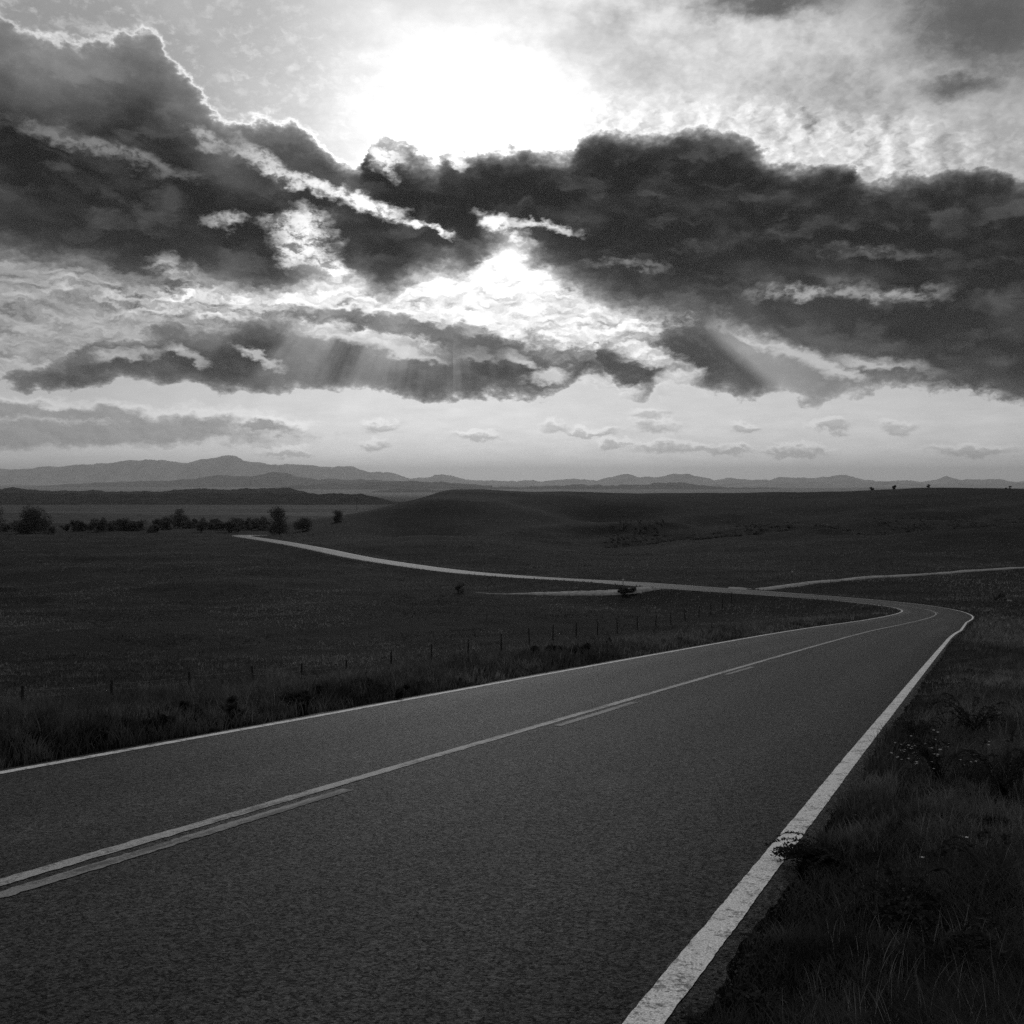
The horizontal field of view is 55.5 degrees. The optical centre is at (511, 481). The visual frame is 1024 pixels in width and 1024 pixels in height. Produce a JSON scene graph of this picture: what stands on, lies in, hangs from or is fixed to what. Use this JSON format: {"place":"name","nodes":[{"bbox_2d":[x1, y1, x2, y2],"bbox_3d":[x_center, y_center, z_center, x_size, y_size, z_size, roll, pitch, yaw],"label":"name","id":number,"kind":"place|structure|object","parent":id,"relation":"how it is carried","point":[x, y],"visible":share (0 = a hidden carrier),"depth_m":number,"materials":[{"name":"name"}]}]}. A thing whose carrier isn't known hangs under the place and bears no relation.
{"place":"outdoors","nodes":[
{"label":"outdoors","id":0,"kind":"place"},
{"bbox_2d":[0,487,306,493],"bbox_3d":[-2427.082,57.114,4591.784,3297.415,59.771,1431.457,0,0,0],"label":"dark ridge","id":1,"kind":"structure","parent":0,"point":[206,490],"depth_m":4528.22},
{"bbox_2d":[0,492,401,504],"bbox_3d":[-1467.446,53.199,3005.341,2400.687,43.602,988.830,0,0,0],"label":"dark ridge","id":2,"kind":"structure","parent":0,"point":[201,498],"depth_m":2865.85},
{"bbox_2d":[38,472,394,486],"bbox_3d":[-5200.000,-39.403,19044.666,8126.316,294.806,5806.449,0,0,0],"label":"hills","id":3,"kind":"structure","parent":0,"point":[272,479],"depth_m":18101.44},
{"bbox_2d":[0,455,487,484],"bbox_3d":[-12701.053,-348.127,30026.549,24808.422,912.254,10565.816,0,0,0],"label":"mountains","id":4,"kind":"structure","parent":0,"point":[148,470],"depth_m":28670.56,"materials":[{"name":"stone"}]},
{"bbox_2d":[273,481,492,488],"bbox_3d":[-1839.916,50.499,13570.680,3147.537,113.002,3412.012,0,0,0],"label":"hills","id":5,"kind":"structure","parent":0,"point":[407,485],"depth_m":12974.37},
{"bbox_2d":[373,488,445,492],"bbox_3d":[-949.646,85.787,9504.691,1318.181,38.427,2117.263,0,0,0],"label":"hills","id":6,"kind":"structure","parent":0,"point":[398,490],"depth_m":9195.70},
{"bbox_2d":[0,535,974,1023],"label":"road","id":7,"kind":"structure","parent":0,"point":[596,869],"depth_m":6.24,"materials":[{"name":"grey asphalt"}]},
{"bbox_2d":[0,789,351,897],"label":"road marking","id":8,"kind":"object","parent":7,"relation":"on","point":[13,890],"visible":1,"depth_m":6.04,"materials":[{"name":"paint"}]},
{"bbox_2d":[0,536,902,773],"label":"edge line","id":9,"kind":"object","parent":7,"relation":"on","point":[83,757],"visible":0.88,"depth_m":12.61,"materials":[{"name":"white paint"}]},
{"bbox_2d":[0,535,936,885],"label":"line","id":10,"kind":"object","parent":7,"relation":"on","point":[148,839],"visible":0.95,"depth_m":7.58,"materials":[{"name":"white paint"}]},
{"bbox_2d":[554,702,637,725],"bbox_3d":[1.196,3.139,13.202,0.131,0.330,3.000,0,0,26],"label":"road marking","id":11,"kind":"object","parent":7,"relation":"on","point":[592,714],"visible":1,"depth_m":12.99,"materials":[{"name":"paint"}]},
{"bbox_2d":[266,538,973,1023],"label":"edge line","id":12,"kind":"object","parent":7,"relation":"on","point":[672,986],"visible":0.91,"depth_m":4.96,"materials":[{"name":"white paint"}]},
{"bbox_2d":[723,667,752,674],"bbox_3d":[4.902,4.073,20.940,0.137,0.284,2.560,0,0,26],"label":"road marking","id":13,"kind":"object","parent":7,"relation":"on","point":[737,671],"visible":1,"depth_m":20.66,"materials":[{"name":"paint"}]},
{"bbox_2d":[0,485,1023,1023],"bbox_3d":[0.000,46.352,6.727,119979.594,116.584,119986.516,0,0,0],"label":"ground","id":14,"kind":"structure","parent":0,"point":[456,515],"depth_m":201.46,"materials":[{"name":"black plant"}]},
{"bbox_2d":[0,507,5,532],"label":"bushy tree","id":15,"kind":"object","parent":14,"relation":"on","point":[2,520],"visible":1,"depth_m":401.25,"materials":[{"name":"black plant"}]},
{"bbox_2d":[0,524,12,531],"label":"valley shrub","id":16,"kind":"object","parent":14,"relation":"on","point":[5,527],"visible":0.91,"depth_m":463.81,"materials":[{"name":"black plant"}]},
{"bbox_2d":[3,730,22,756],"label":"roadside weed","id":17,"kind":"object","parent":14,"relation":"on","point":[11,746],"visible":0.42,"depth_m":9.35,"materials":[{"name":"black plant"}]},
{"bbox_2d":[9,520,18,530],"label":"valley shrub","id":18,"kind":"object","parent":14,"relation":"on","point":[13,524],"visible":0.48,"depth_m":469.07,"materials":[{"name":"black plant"}]},
{"bbox_2d":[13,504,55,533],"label":"bushy tree","id":19,"kind":"object","parent":14,"relation":"on","point":[33,520],"visible":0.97,"depth_m":413.28,"materials":[{"name":"black plant"}]},
{"bbox_2d":[45,526,56,533],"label":"valley shrub","id":20,"kind":"object","parent":14,"relation":"on","point":[52,529],"visible":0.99,"depth_m":405.55,"materials":[{"name":"black plant"}]},
{"bbox_2d":[59,523,70,530],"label":"valley shrub","id":21,"kind":"object","parent":14,"relation":"on","point":[66,527],"visible":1,"depth_m":438.69,"materials":[{"name":"black plant"}]},
{"bbox_2d":[22,725,109,753],"bbox_3d":[-4.666,2.716,10.143,0.931,0.277,1.034,0,0,0],"label":"roadside weed","id":22,"kind":"object","parent":14,"relation":"on","point":[102,732],"visible":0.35,"depth_m":10.11,"materials":[{"name":"black plant"}]},
{"bbox_2d":[69,519,93,530],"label":"valley shrub","id":23,"kind":"object","parent":14,"relation":"on","point":[81,526],"visible":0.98,"depth_m":433.66,"materials":[{"name":"black plant"}]},
{"bbox_2d":[90,517,108,531],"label":"valley shrub","id":24,"kind":"object","parent":14,"relation":"on","point":[98,523],"visible":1,"depth_m":428.95,"materials":[{"name":"black plant"}]},
{"bbox_2d":[102,521,119,530],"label":"valley shrub","id":25,"kind":"object","parent":14,"relation":"on","point":[112,526],"visible":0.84,"depth_m":438.31,"materials":[{"name":"black plant"}]},
{"bbox_2d":[115,518,131,530],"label":"valley shrub","id":26,"kind":"object","parent":14,"relation":"on","point":[121,523],"visible":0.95,"depth_m":453.47,"materials":[{"name":"black plant"}]},
{"bbox_2d":[126,521,140,530],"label":"valley shrub","id":27,"kind":"object","parent":14,"relation":"on","point":[134,526],"visible":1,"depth_m":452.45,"materials":[{"name":"black plant"}]},
{"bbox_2d":[103,707,175,731],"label":"roadside weed","id":28,"kind":"object","parent":14,"relation":"on","point":[165,722],"visible":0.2,"depth_m":11.11,"materials":[{"name":"black plant"}]},
{"bbox_2d":[134,521,144,529],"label":"valley shrub","id":29,"kind":"object","parent":14,"relation":"on","point":[141,524],"visible":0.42,"depth_m":458.44,"materials":[{"name":"black plant"}]},
{"bbox_2d":[146,525,159,531],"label":"valley shrub","id":30,"kind":"object","parent":14,"relation":"on","point":[156,528],"visible":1,"depth_m":427.57,"materials":[{"name":"black plant"}]},
{"bbox_2d":[152,518,162,527],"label":"valley shrub","id":31,"kind":"object","parent":14,"relation":"on","point":[156,521],"visible":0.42,"depth_m":511.23,"materials":[{"name":"black plant"}]},
{"bbox_2d":[159,521,171,529],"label":"valley shrub","id":32,"kind":"object","parent":14,"relation":"on","point":[164,525],"visible":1,"depth_m":483.57,"materials":[{"name":"black plant"}]},
{"bbox_2d":[160,515,173,526],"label":"valley shrub","id":33,"kind":"object","parent":14,"relation":"on","point":[165,518],"visible":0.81,"depth_m":488.32,"materials":[{"name":"black plant"}]},
{"bbox_2d":[170,508,190,527],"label":"bushy tree","id":34,"kind":"object","parent":14,"relation":"on","point":[178,520],"visible":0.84,"depth_m":519.17,"materials":[{"name":"black plant"}]},
{"bbox_2d":[180,521,193,528],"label":"valley shrub","id":35,"kind":"object","parent":14,"relation":"on","point":[182,525],"visible":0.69,"depth_m":510.02,"materials":[{"name":"black plant"}]},
{"bbox_2d":[185,520,194,528],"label":"valley shrub","id":36,"kind":"object","parent":14,"relation":"on","point":[189,524],"visible":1,"depth_m":500.76,"materials":[{"name":"black plant"}]},
{"bbox_2d":[141,695,244,732],"bbox_3d":[-3.928,2.910,11.965,1.237,0.398,1.429,0,0,0],"label":"roadside weed","id":37,"kind":"object","parent":14,"relation":"on","point":[231,704],"visible":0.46,"depth_m":12.12,"materials":[{"name":"black plant"}]},
{"bbox_2d":[185,517,205,527],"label":"valley shrub","id":38,"kind":"object","parent":14,"relation":"on","point":[195,520],"visible":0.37,"depth_m":521.40,"materials":[{"name":"black plant"}]},
{"bbox_2d":[195,520,210,531],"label":"valley shrub","id":39,"kind":"object","parent":14,"relation":"on","point":[200,525],"visible":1,"depth_m":449.70,"materials":[{"name":"black plant"}]},
{"bbox_2d":[205,522,217,528],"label":"valley shrub","id":40,"kind":"object","parent":14,"relation":"on","point":[212,526],"visible":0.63,"depth_m":489.14,"materials":[{"name":"black plant"}]},
{"bbox_2d":[209,518,223,528],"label":"valley shrub","id":41,"kind":"object","parent":14,"relation":"on","point":[215,521],"visible":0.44,"depth_m":494.26,"materials":[{"name":"black plant"}]},
{"bbox_2d":[219,520,240,531],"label":"valley shrub","id":42,"kind":"object","parent":14,"relation":"on","point":[231,525],"visible":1,"depth_m":456.06,"materials":[{"name":"black plant"}]},
{"bbox_2d":[227,518,242,529],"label":"valley shrub","id":43,"kind":"object","parent":14,"relation":"on","point":[236,520],"visible":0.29,"depth_m":489.70,"materials":[{"name":"black plant"}]},
{"bbox_2d":[239,517,250,524],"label":"valley shrub","id":44,"kind":"object","parent":14,"relation":"on","point":[248,519],"visible":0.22,"depth_m":516.54,"materials":[{"name":"black plant"}]},
{"bbox_2d":[236,520,257,529],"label":"valley shrub","id":45,"kind":"object","parent":14,"relation":"on","point":[248,526],"visible":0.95,"depth_m":487.17,"materials":[{"name":"black plant"}]},
{"bbox_2d":[250,518,266,524],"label":"valley shrub","id":46,"kind":"object","parent":14,"relation":"on","point":[253,520],"visible":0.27,"depth_m":515.03,"materials":[{"name":"black plant"}]},
{"bbox_2d":[254,519,271,529],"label":"valley shrub","id":47,"kind":"object","parent":14,"relation":"on","point":[264,526],"visible":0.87,"depth_m":487.43,"materials":[{"name":"black plant"}]},
{"bbox_2d":[266,503,289,534],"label":"bushy tree","id":48,"kind":"object","parent":14,"relation":"on","point":[278,526],"visible":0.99,"depth_m":422.78,"materials":[{"name":"black plant"}]},
{"bbox_2d":[236,684,324,712],"bbox_3d":[-3.341,3.127,13.689,1.256,0.351,1.368,0,0,0],"label":"roadside weed","id":49,"kind":"object","parent":14,"relation":"on","point":[299,698],"visible":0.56,"depth_m":13.66,"materials":[{"name":"black plant"}]},
{"bbox_2d":[290,516,312,530],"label":"bushy tree","id":50,"kind":"object","parent":14,"relation":"on","point":[302,523],"visible":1,"depth_m":439.00,"materials":[{"name":"black plant"}]},
{"bbox_2d":[332,510,344,521],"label":"bushy tree","id":51,"kind":"object","parent":14,"relation":"on","point":[337,516],"visible":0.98,"depth_m":469.00,"materials":[{"name":"black plant"}]},
{"bbox_2d":[313,678,412,700],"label":"roadside weed","id":52,"kind":"object","parent":14,"relation":"on","point":[400,693],"visible":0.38,"depth_m":15.26,"materials":[{"name":"black plant"}]},
{"bbox_2d":[5,592,731,707],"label":"wire fence","id":53,"kind":"object","parent":14,"relation":"on","point":[112,683],"visible":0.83,"depth_m":59.41,"materials":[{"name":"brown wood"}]},
{"bbox_2d":[454,582,464,592],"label":"field shrub","id":54,"kind":"object","parent":14,"relation":"on","point":[457,588],"visible":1,"depth_m":149.95,"materials":[{"name":"black plant"}]},
{"bbox_2d":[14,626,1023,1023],"bbox_3d":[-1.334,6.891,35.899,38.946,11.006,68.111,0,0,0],"label":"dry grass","id":55,"kind":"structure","parent":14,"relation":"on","point":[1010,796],"depth_m":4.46,"materials":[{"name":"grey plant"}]},
{"bbox_2d":[532,642,594,659],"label":"roadside weed","id":56,"kind":"object","parent":14,"relation":"on","point":[587,645],"visible":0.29,"depth_m":25.16,"materials":[{"name":"black plant"}]},
{"bbox_2d":[476,587,669,595],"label":"track","id":57,"kind":"structure","parent":14,"relation":"on","point":[606,592],"depth_m":141.22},
{"bbox_2d":[617,587,636,594],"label":"field shrub","id":58,"kind":"object","parent":14,"relation":"on","point":[623,591],"visible":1,"depth_m":136.85,"materials":[{"name":"black plant"}]},
{"bbox_2d":[605,637,682,642],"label":"roadside weed","id":59,"kind":"object","parent":14,"relation":"on","point":[636,640],"visible":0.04,"depth_m":32.27,"materials":[{"name":"black plant"}]},
{"bbox_2d":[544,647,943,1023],"bbox_3d":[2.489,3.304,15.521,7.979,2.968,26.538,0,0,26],"label":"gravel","id":60,"kind":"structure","parent":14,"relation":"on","point":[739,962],"depth_m":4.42,"materials":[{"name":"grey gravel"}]},
{"bbox_2d":[603,515,1023,547],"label":"scrub","id":61,"kind":"object","parent":14,"relation":"on","point":[757,531],"visible":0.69,"depth_m":381.49,"materials":[{"name":"black plant"}]},
{"bbox_2d":[764,830,885,874],"bbox_3d":[1.847,2.186,5.673,0.702,0.178,0.610,0,0,0],"label":"sprawling weed","id":62,"kind":"object","parent":14,"relation":"on","point":[817,854],"visible":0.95,"depth_m":5.66,"materials":[{"name":"black plant"}]},
{"bbox_2d":[728,567,1023,589],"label":"track","id":63,"kind":"structure","parent":14,"relation":"on","point":[825,581],"depth_m":166.10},
{"bbox_2d":[838,861,959,924],"bbox_3d":[1.857,1.986,4.661,0.520,0.274,0.491,0,0,41],"label":"leafy weed","id":64,"kind":"object","parent":14,"relation":"on","point":[886,893],"visible":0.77,"depth_m":4.66,"materials":[{"name":"black plant"}]},
{"bbox_2d":[891,716,945,738],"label":"leafy weed","id":65,"kind":"object","parent":14,"relation":"on","point":[911,727],"visible":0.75,"depth_m":10.86,"materials":[{"name":"black plant"}]},
{"bbox_2d":[889,731,977,780],"bbox_3d":[3.517,2.349,8.211,0.593,0.369,0.697,0,0,0],"label":"leafy weed","id":66,"kind":"object","parent":14,"relation":"on","point":[935,767],"visible":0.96,"depth_m":8.16,"materials":[{"name":"black plant"}]},
{"bbox_2d":[872,895,1010,972],"bbox_3d":[1.823,1.890,4.058,0.541,0.278,0.515,0,0,-42],"label":"leafy weed","id":67,"kind":"object","parent":14,"relation":"on","point":[969,940],"visible":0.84,"depth_m":3.99,"materials":[{"name":"black plant"}]},
{"bbox_2d":[921,833,967,861],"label":"wildflower","id":68,"kind":"object","parent":14,"relation":"on","point":[949,846],"visible":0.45,"depth_m":5.58,"materials":[{"name":"grey plant"}]},
{"bbox_2d":[927,692,1019,734],"bbox_3d":[5.163,2.605,10.917,0.884,0.499,0.864,0,0,-40],"label":"leafy weed","id":69,"kind":"object","parent":14,"relation":"on","point":[981,722],"visible":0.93,"depth_m":10.88,"materials":[{"name":"black plant"}]},
{"bbox_2d":[928,828,1023,899],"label":"leafy weed","id":70,"kind":"object","parent":14,"relation":"on","point":[1004,836],"visible":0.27,"depth_m":5.14,"materials":[{"name":"black plant"}]},
{"bbox_2d":[962,735,989,754],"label":"wildflower","id":71,"kind":"object","parent":14,"relation":"on","point":[985,742],"visible":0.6,"depth_m":8.67,"materials":[{"name":"grey plant"}]},
{"bbox_2d":[950,728,1023,794],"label":"leafy weed","id":72,"kind":"object","parent":14,"relation":"on","point":[1012,773],"visible":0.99,"depth_m":7.56,"materials":[{"name":"black plant"}]},
{"bbox_2d":[993,592,1006,600],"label":"field shrub","id":73,"kind":"object","parent":14,"relation":"on","point":[1000,596],"visible":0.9,"depth_m":117.99,"materials":[{"name":"black plant"}]},
{"bbox_2d":[0,0,1023,481],"label":"sky","id":74,"kind":"structure","parent":0,"point":[498,240],"materials":[{"name":"grey"}]},
{"bbox_2d":[491,482,780,488],"bbox_3d":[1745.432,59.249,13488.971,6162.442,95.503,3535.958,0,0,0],"label":"hills","id":75,"kind":"structure","parent":0,"point":[674,485],"depth_m":12965.83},
{"bbox_2d":[480,474,1023,484],"bbox_3d":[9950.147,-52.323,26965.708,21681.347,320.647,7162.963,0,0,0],"label":"mountains","id":76,"kind":"structure","parent":0,"point":[627,479],"depth_m":26163.60,"materials":[{"name":"stone"}]},
{"bbox_2d":[707,481,1023,487],"bbox_3d":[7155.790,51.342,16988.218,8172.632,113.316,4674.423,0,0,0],"label":"hills","id":77,"kind":"structure","parent":0,"point":[783,484],"depth_m":16219.54,"materials":[{"name":"stone"}]}
]}

